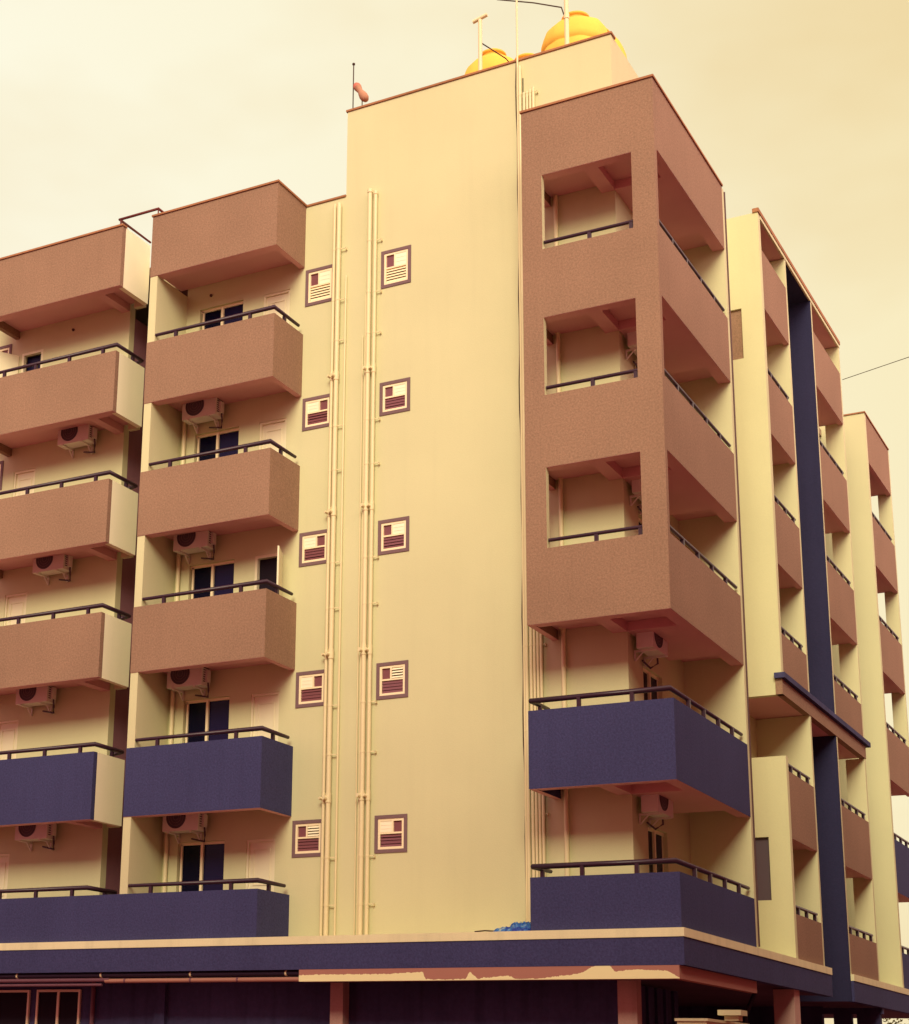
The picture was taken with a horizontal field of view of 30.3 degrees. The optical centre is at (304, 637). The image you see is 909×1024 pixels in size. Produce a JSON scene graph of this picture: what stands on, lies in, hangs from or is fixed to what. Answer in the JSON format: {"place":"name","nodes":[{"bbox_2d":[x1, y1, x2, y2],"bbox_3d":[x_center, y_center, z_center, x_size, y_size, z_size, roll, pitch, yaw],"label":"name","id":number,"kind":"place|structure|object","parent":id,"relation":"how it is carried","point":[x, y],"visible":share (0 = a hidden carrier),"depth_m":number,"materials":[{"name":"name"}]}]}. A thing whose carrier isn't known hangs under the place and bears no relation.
{"place":"outdoors","nodes":[
{"label":"outdoors","id":0,"kind":"place"},
{"bbox_2d":[0,0,908,1023],"label":"sky","id":1,"kind":"structure","parent":0,"point":[111,110],"materials":[{"name":"beige"}]},
{"bbox_2d":[674,1010,746,1023],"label":"gate pier","id":2,"kind":"structure","parent":0,"point":[730,1016],"depth_m":25.42,"materials":[{"name":"beige paint"}]},
{"label":"ground","id":3,"kind":"structure","parent":0,"visible":0},
{"bbox_2d":[0,31,908,1023],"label":"apartment building","id":4,"kind":"structure","parent":3,"relation":"on","point":[744,563],"depth_m":34.87,"materials":[{"name":"beige paint"}]},
{"bbox_2d":[0,461,3,489],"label":"window","id":5,"kind":"structure","parent":4,"relation":"in","point":[1,462],"depth_m":40.54,"materials":[{"name":"paint"}]},
{"bbox_2d":[0,853,9,898],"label":"door","id":6,"kind":"structure","parent":4,"relation":"in","point":[4,858],"depth_m":37.70,"materials":[{"name":"wood"}]},
{"bbox_2d":[0,344,11,353],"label":"window","id":7,"kind":"structure","parent":4,"relation":"in","point":[7,348],"depth_m":41.46,"materials":[{"name":"paint"}]},
{"bbox_2d":[0,720,18,759],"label":"door","id":8,"kind":"structure","parent":4,"relation":"in","point":[8,729],"depth_m":38.56,"materials":[{"name":"wood"}]},
{"bbox_2d":[4,592,26,625],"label":"door","id":9,"kind":"structure","parent":4,"relation":"in","point":[15,604],"depth_m":39.39,"materials":[{"name":"wood"}]},
{"bbox_2d":[0,990,30,1023],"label":"window","id":10,"kind":"structure","parent":4,"relation":"in","point":[14,1004],"depth_m":36.21,"materials":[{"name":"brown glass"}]},
{"bbox_2d":[0,349,42,377],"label":"door","id":11,"kind":"structure","parent":4,"relation":"in","point":[7,361],"depth_m":41.00,"materials":[{"name":"wood"}]},
{"bbox_2d":[13,468,34,496],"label":"door","id":12,"kind":"structure","parent":4,"relation":"in","point":[25,478],"depth_m":40.20,"materials":[{"name":"wood"}]},
{"bbox_2d":[15,685,56,715],"bbox_3d":[-6.086,1.325,38.040,0.965,0.851,0.440,-7,-17,29],"label":"air conditioner","id":13,"kind":"object","parent":4,"relation":"attached to","point":[28,698],"visible":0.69,"depth_m":37.86,"materials":[{"name":"grey"}]},
{"bbox_2d":[15,823,56,850],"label":"air conditioner","id":14,"kind":"object","parent":4,"relation":"attached to","point":[29,834],"visible":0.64,"depth_m":36.94,"materials":[{"name":"grey"}]},
{"bbox_2d":[0,983,102,986],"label":"drain pipe","id":15,"kind":"object","parent":4,"relation":"attached to","point":[50,985],"visible":1,"depth_m":34.72,"materials":[{"name":"red"}]},
{"bbox_2d":[32,554,72,584],"bbox_3d":[-5.809,-1.708,38.712,0.965,0.851,0.440,-7,-17,29],"label":"air conditioner","id":16,"kind":"object","parent":4,"relation":"attached to","point":[45,567],"visible":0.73,"depth_m":38.54,"materials":[{"name":"grey"}]},
{"bbox_2d":[0,978,109,982],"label":"drain pipe","id":17,"kind":"object","parent":4,"relation":"attached to","point":[58,980],"visible":1,"depth_m":34.66,"materials":[{"name":"red"}]},
{"bbox_2d":[35,989,81,1023],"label":"window","id":18,"kind":"structure","parent":4,"relation":"in","point":[52,1006],"depth_m":35.62,"materials":[{"name":"beige glass"}]},
{"bbox_2d":[57,424,96,457],"bbox_3d":[-5.307,-4.740,39.249,0.965,0.851,0.440,-7,-17,29],"label":"air conditioner","id":19,"kind":"object","parent":4,"relation":"attached to","point":[69,439],"visible":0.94,"depth_m":39.09,"materials":[{"name":"grey"}]},
{"bbox_2d":[89,982,95,1023],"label":"drain pipe","id":20,"kind":"object","parent":4,"relation":"attached to","point":[92,1003],"depth_m":35.09,"materials":[{"name":"red"}]},
{"bbox_2d":[0,970,298,978],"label":"drain pipe","id":21,"kind":"object","parent":4,"relation":"attached to","point":[166,974],"visible":1,"depth_m":33.44,"materials":[{"name":"black"}]},
{"bbox_2d":[162,422,186,891],"bbox_3d":[-2.852,0.637,36.488,0.099,12.043,0.099,-7,-17,29],"label":"drain pipe","id":22,"kind":"object","parent":4,"relation":"on","point":[166,839],"depth_m":36.24,"materials":[{"name":"beige"}]},
{"bbox_2d":[162,813,207,843],"bbox_3d":[-2.483,3.904,35.174,0.965,0.851,0.440,-7,-17,29],"label":"air conditioner","id":23,"kind":"object","parent":4,"relation":"attached to","point":[175,825],"visible":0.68,"depth_m":34.99,"materials":[{"name":"grey"}]},
{"bbox_2d":[167,667,210,700],"bbox_3d":[-2.457,0.892,35.990,0.965,0.851,0.440,-7,-17,29],"label":"air conditioner","id":24,"kind":"object","parent":4,"relation":"attached to","point":[179,681],"visible":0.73,"depth_m":35.82,"materials":[{"name":"grey"}]},
{"bbox_2d":[173,530,216,563],"bbox_3d":[-2.379,-2.116,36.775,0.965,0.851,0.440,-7,-17,29],"label":"air conditioner","id":25,"kind":"object","parent":4,"relation":"attached to","point":[187,544],"visible":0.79,"depth_m":36.61,"materials":[{"name":"grey"}]},
{"bbox_2d":[104,977,298,982],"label":"drain pipe","id":26,"kind":"object","parent":4,"relation":"attached to","point":[194,980],"visible":1,"depth_m":32.85,"materials":[{"name":"brown"}]},
{"bbox_2d":[179,841,224,891],"bbox_3d":[-2.154,5.345,34.963,1.181,2.110,0.081,-7,-17,28],"label":"sliding door","id":27,"kind":"structure","parent":4,"relation":"in","point":[195,858],"depth_m":35.12,"materials":[{"name":"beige glass"}]},
{"bbox_2d":[182,397,223,433],"bbox_3d":[-2.241,-5.103,37.517,0.965,0.851,0.440,-7,-17,29],"label":"air conditioner","id":28,"kind":"object","parent":4,"relation":"attached to","point":[194,414],"visible":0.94,"depth_m":37.35,"materials":[{"name":"grey"}]},
{"bbox_2d":[185,697,229,742],"bbox_3d":[-2.088,2.453,35.721,1.181,2.330,0.081,-7,-17,28],"label":"sliding door","id":29,"kind":"structure","parent":4,"relation":"in","point":[198,717],"depth_m":35.92,"materials":[{"name":"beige glass"}]},
{"bbox_2d":[191,560,233,598],"bbox_3d":[-2.019,-0.530,36.504,1.181,2.300,0.081,-7,-17,28],"label":"sliding door","id":30,"kind":"structure","parent":4,"relation":"in","point":[203,576],"depth_m":36.72,"materials":[{"name":"beige glass"}]},
{"bbox_2d":[197,428,238,460],"bbox_3d":[-1.950,-3.518,37.288,1.181,2.340,0.081,-7,-17,28],"label":"sliding door","id":31,"kind":"structure","parent":4,"relation":"in","point":[226,438],"depth_m":37.52,"materials":[{"name":"black glass"}]},
{"bbox_2d":[202,301,242,329],"bbox_3d":[-1.880,-6.521,38.076,1.181,2.330,0.081,-7,-17,28],"label":"sliding door","id":32,"kind":"structure","parent":4,"relation":"in","point":[235,308],"depth_m":38.32,"materials":[{"name":"black glass"}]},
{"bbox_2d":[246,838,274,891],"bbox_3d":[-0.893,5.185,34.204,0.700,2.090,0.102,-7,-17,29],"label":"door","id":33,"kind":"structure","parent":4,"relation":"in","point":[260,859],"depth_m":34.37,"materials":[{"name":"wood"}]},
{"bbox_2d":[250,692,278,740],"bbox_3d":[-0.827,2.294,34.963,0.700,2.310,0.102,-7,-17,29],"label":"door","id":34,"kind":"structure","parent":4,"relation":"in","point":[264,706],"depth_m":35.16,"materials":[{"name":"wood"}]},
{"bbox_2d":[254,546,282,595],"bbox_3d":[-0.635,-0.748,35.511,0.469,2.280,1.185,9,-16,-26],"label":"door","id":35,"kind":"structure","parent":4,"relation":"in","point":[271,569],"depth_m":36.00,"materials":[{"name":"wood"}]},
{"bbox_2d":[259,418,286,456],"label":"door","id":36,"kind":"structure","parent":4,"relation":"in","point":[275,430],"depth_m":36.75,"materials":[{"name":"wood"}]},
{"bbox_2d":[263,289,289,322],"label":"door","id":37,"kind":"structure","parent":4,"relation":"in","point":[281,299],"depth_m":37.54,"materials":[{"name":"wood"}]},
{"bbox_2d":[292,819,320,857],"bbox_3d":[0.104,4.094,33.900,0.744,0.754,0.118,-7,-17,29],"label":"window","id":38,"kind":"structure","parent":4,"relation":"in","point":[306,834],"depth_m":33.89,"materials":[{"name":"glass"}]},
{"bbox_2d":[295,669,323,707],"bbox_3d":[0.174,1.072,34.693,0.744,0.764,0.118,-7,-17,29],"label":"window","id":39,"kind":"structure","parent":4,"relation":"in","point":[309,684],"depth_m":34.69,"materials":[{"name":"paint"}]},
{"bbox_2d":[299,529,326,566],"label":"window","id":40,"kind":"structure","parent":4,"relation":"in","point":[313,544],"depth_m":35.47,"materials":[{"name":"paint"}]},
{"bbox_2d":[302,393,329,430],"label":"window","id":41,"kind":"structure","parent":4,"relation":"in","point":[315,410],"depth_m":36.25,"materials":[{"name":"paint"}]},
{"bbox_2d":[305,264,331,306],"bbox_3d":[0.379,-7.824,37.027,0.744,0.884,0.118,-7,-17,29],"label":"window","id":42,"kind":"structure","parent":4,"relation":"in","point":[318,282],"depth_m":37.02,"materials":[{"name":"paint"}]},
{"bbox_2d":[318,204,336,935],"bbox_3d":[0.484,-1.826,35.123,0.158,16.263,0.087,13,-19,-37],"label":"drain pipe","id":43,"kind":"object","parent":4,"relation":"attached to","point":[327,588],"visible":0.98,"depth_m":34.94,"materials":[{"name":"beige plastic"}]},
{"bbox_2d":[322,202,347,935],"bbox_3d":[0.641,-1.837,35.067,0.330,16.263,0.160,3,-15,-5],"label":"drain pipe","id":44,"kind":"object","parent":4,"relation":"attached to","point":[332,511],"visible":0.97,"depth_m":34.88,"materials":[{"name":"beige plastic"}]},
{"bbox_2d":[333,275,346,934],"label":"drain pipe","id":45,"kind":"object","parent":4,"relation":"attached to","point":[338,710],"visible":0.94,"depth_m":34.66,"materials":[{"name":"beige plastic"}]},
{"bbox_2d":[352,63,354,107],"bbox_3d":[1.123,-12.567,37.963,0.072,1.260,0.072,-7,-17,29],"label":"lightning rod","id":46,"kind":"object","parent":4,"relation":"on","point":[353,64],"visible":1,"depth_m":37.96,"materials":[{"name":"black metal"}]},
{"bbox_2d":[353,336,362,934],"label":"drain pipe","id":47,"kind":"object","parent":4,"relation":"on","point":[358,642],"visible":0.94,"depth_m":34.24,"materials":[{"name":"beige plastic"}]},
{"bbox_2d":[356,295,365,934],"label":"drain pipe","id":48,"kind":"object","parent":4,"relation":"attached to","point":[361,628],"visible":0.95,"depth_m":34.30,"materials":[{"name":"beige plastic"}]},
{"bbox_2d":[353,82,368,104],"bbox_3d":[1.290,-12.321,37.795,0.384,0.707,0.200,-7,-17,29],"label":"warning light","id":49,"kind":"object","parent":4,"relation":"on","point":[362,93],"visible":1,"depth_m":37.72,"materials":[{"name":"red plastic"}]},
{"bbox_2d":[356,188,372,934],"bbox_3d":[1.254,-1.990,34.685,0.189,16.393,0.121,15,-20,-42],"label":"drain pipe","id":50,"kind":"object","parent":4,"relation":"on","point":[367,370],"visible":0.98,"depth_m":34.50,"materials":[{"name":"beige plastic"}]},
{"bbox_2d":[363,190,382,934],"bbox_3d":[1.426,-1.966,34.642,0.284,16.333,0.129,3,-15,-6],"label":"drain pipe","id":51,"kind":"object","parent":4,"relation":"on","point":[372,367],"visible":1,"depth_m":34.46,"materials":[{"name":"beige plastic"}]},
{"bbox_2d":[374,814,407,853],"bbox_3d":[1.741,3.890,32.978,0.724,0.754,0.118,-7,-17,29],"label":"window","id":52,"kind":"structure","parent":4,"relation":"in","point":[392,829],"depth_m":32.95,"materials":[{"name":"paint"}]},
{"bbox_2d":[376,660,408,699],"bbox_3d":[1.811,0.868,33.771,0.724,0.764,0.118,-7,-17,29],"label":"window","id":53,"kind":"structure","parent":4,"relation":"in","point":[391,677],"depth_m":33.75,"materials":[{"name":"paint"}]},
{"bbox_2d":[378,516,408,554],"bbox_3d":[1.880,-2.105,34.551,0.724,0.754,0.118,-7,-17,29],"label":"window","id":54,"kind":"structure","parent":4,"relation":"in","point":[395,531],"depth_m":34.53,"materials":[{"name":"paint"}]},
{"bbox_2d":[379,377,409,415],"bbox_3d":[1.949,-5.103,35.338,0.724,0.754,0.118,-7,-17,29],"label":"window","id":55,"kind":"structure","parent":4,"relation":"in","point":[394,396],"depth_m":35.31,"materials":[{"name":"paint"}]},
{"bbox_2d":[381,245,410,288],"bbox_3d":[2.016,-8.028,36.105,0.724,0.884,0.118,-7,-17,29],"label":"window","id":56,"kind":"structure","parent":4,"relation":"in","point":[397,261],"depth_m":36.09,"materials":[{"name":"paint"}]},
{"bbox_2d":[474,930,493,931],"bbox_3d":[3.480,5.343,30.255,0.766,0.049,0.052,2,-15,-1],"label":"stick","id":57,"kind":"object","parent":4,"relation":"on","point":[484,930],"visible":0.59,"depth_m":30.25,"materials":[{"name":"beige metal"}]},
{"bbox_2d":[465,48,513,73],"bbox_3d":[4.449,-12.488,39.157,1.672,2.822,1.667,-7,-17,29],"label":"water tank","id":58,"kind":"object","parent":4,"relation":"on","point":[490,58],"visible":0.18,"depth_m":38.75,"materials":[{"name":"yellow plastic"}]},
{"bbox_2d":[472,13,508,70],"bbox_3d":[4.661,-12.787,37.209,2.428,1.462,0.375,15,-20,-43],"label":"vent pole","id":59,"kind":"object","parent":4,"relation":"on","point":[479,21],"visible":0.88,"depth_m":36.49,"materials":[{"name":"beige"}]},
{"bbox_2d":[493,921,530,931],"bbox_3d":[3.841,5.238,30.135,0.800,0.217,0.579,-7,-17,29],"label":"tarpaulin","id":60,"kind":"object","parent":4,"relation":"on","point":[520,926],"visible":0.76,"depth_m":29.94,"materials":[{"name":"blue plastic"}]},
{"bbox_2d":[515,72,525,879],"bbox_3d":[4.348,-3.405,33.369,0.062,18.601,0.020,-7,-17,29],"label":"wall cable","id":61,"kind":"object","parent":4,"relation":"attached to","point":[520,434],"depth_m":33.79,"materials":[{"name":"black metal"}]},
{"bbox_2d":[516,0,527,921],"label":"drain pipe","id":62,"kind":"object","parent":4,"relation":"attached to","point":[521,468],"visible":0.95,"depth_m":33.26,"materials":[{"name":"beige plastic"}]},
{"bbox_2d":[514,53,533,59],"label":"water tank","id":63,"kind":"object","parent":4,"relation":"on","point":[523,55],"visible":0.01,"depth_m":40.68,"materials":[{"name":"yellow plastic"}]},
{"bbox_2d":[518,65,530,921],"bbox_3d":[4.403,-3.332,33.237,0.075,18.393,0.075,-7,-17,29],"label":"drain pipe","id":64,"kind":"object","parent":4,"relation":"attached to","point":[525,582],"visible":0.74,"depth_m":32.86,"materials":[{"name":"beige plastic"}]},
{"bbox_2d":[522,92,534,876],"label":"drain pipe","id":65,"kind":"object","parent":4,"relation":"attached to","point":[531,709],"visible":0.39,"depth_m":31.95,"materials":[{"name":"beige plastic"}]},
{"bbox_2d":[526,91,538,876],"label":"drain pipe","id":66,"kind":"object","parent":4,"relation":"on","point":[535,708],"visible":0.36,"depth_m":31.92,"materials":[{"name":"beige plastic"}]},
{"bbox_2d":[500,0,568,44],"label":"vent pole","id":67,"kind":"object","parent":4,"relation":"on","point":[566,18],"visible":1,"depth_m":35.46,"materials":[{"name":"beige"}]},
{"bbox_2d":[529,89,541,876],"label":"drain pipe","id":68,"kind":"object","parent":4,"relation":"on","point":[538,696],"visible":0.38,"depth_m":31.93,"materials":[{"name":"beige plastic"}]},
{"bbox_2d":[532,86,548,876],"bbox_3d":[4.698,-3.073,33.013,0.149,17.793,0.068,1,-15,1],"label":"drain pipe","id":69,"kind":"object","parent":4,"relation":"on","point":[541,643],"visible":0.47,"depth_m":31.92,"materials":[{"name":"beige plastic"}]},
{"bbox_2d":[553,195,569,875],"bbox_3d":[5.001,-1.833,32.450,0.177,15.123,0.107,14,-19,-40],"label":"drain pipe","id":70,"kind":"object","parent":4,"relation":"on","point":[562,630],"visible":0.54,"depth_m":32.43,"materials":[{"name":"beige plastic"}]},
{"bbox_2d":[541,10,607,51],"bbox_3d":[6.159,-12.834,37.727,1.646,2.842,1.655,-7,-17,29],"label":"water tank","id":71,"kind":"object","parent":4,"relation":"on","point":[583,25],"visible":0.27,"depth_m":37.24,"materials":[{"name":"yellow plastic"}]},
{"bbox_2d":[606,28,626,57],"bbox_3d":[6.961,-12.751,39.149,1.546,3.439,1.545,-7,-17,29],"label":"water tank","id":72,"kind":"object","parent":4,"relation":"on","point":[619,44],"depth_m":38.97,"materials":[{"name":"yellow plastic"}]},
{"bbox_2d":[625,331,637,368],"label":"air conditioner","id":73,"kind":"object","parent":4,"relation":"attached to","point":[632,340],"visible":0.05,"depth_m":33.05,"materials":[{"name":"grey"}]},
{"bbox_2d":[629,479,641,513],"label":"air conditioner","id":74,"kind":"object","parent":4,"relation":"attached to","point":[636,488],"visible":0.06,"depth_m":32.27,"materials":[{"name":"grey"}]},
{"bbox_2d":[634,631,667,668],"bbox_3d":[6.631,0.096,31.842,0.440,0.851,0.965,-7,-17,29],"label":"air conditioner","id":75,"kind":"object","parent":4,"relation":"attached to","point":[651,645],"visible":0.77,"depth_m":31.54,"materials":[{"name":"grey"}]},
{"bbox_2d":[643,668,658,699],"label":"sliding door","id":76,"kind":"structure","parent":4,"relation":"in","point":[649,679],"depth_m":32.49,"materials":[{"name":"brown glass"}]},
{"bbox_2d":[648,827,663,872],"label":"sliding door","id":77,"kind":"structure","parent":4,"relation":"in","point":[655,838],"depth_m":31.71,"materials":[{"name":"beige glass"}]},
{"bbox_2d":[639,794,673,829],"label":"air conditioner","id":78,"kind":"object","parent":4,"relation":"attached to","point":[657,807],"visible":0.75,"depth_m":30.73,"materials":[{"name":"grey"}]},
{"bbox_2d":[842,357,908,379],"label":"overhead cable","id":79,"kind":"object","parent":4,"relation":"attached to","point":[875,368],"visible":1,"depth_m":45.03,"materials":[{"name":"black metal"}]},
{"bbox_2d":[882,1018,908,1023],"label":"tree","id":80,"kind":"object","parent":3,"relation":"on","point":[900,1020],"visible":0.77,"depth_m":56.18,"materials":[{"name":"green plant"}]}
]}

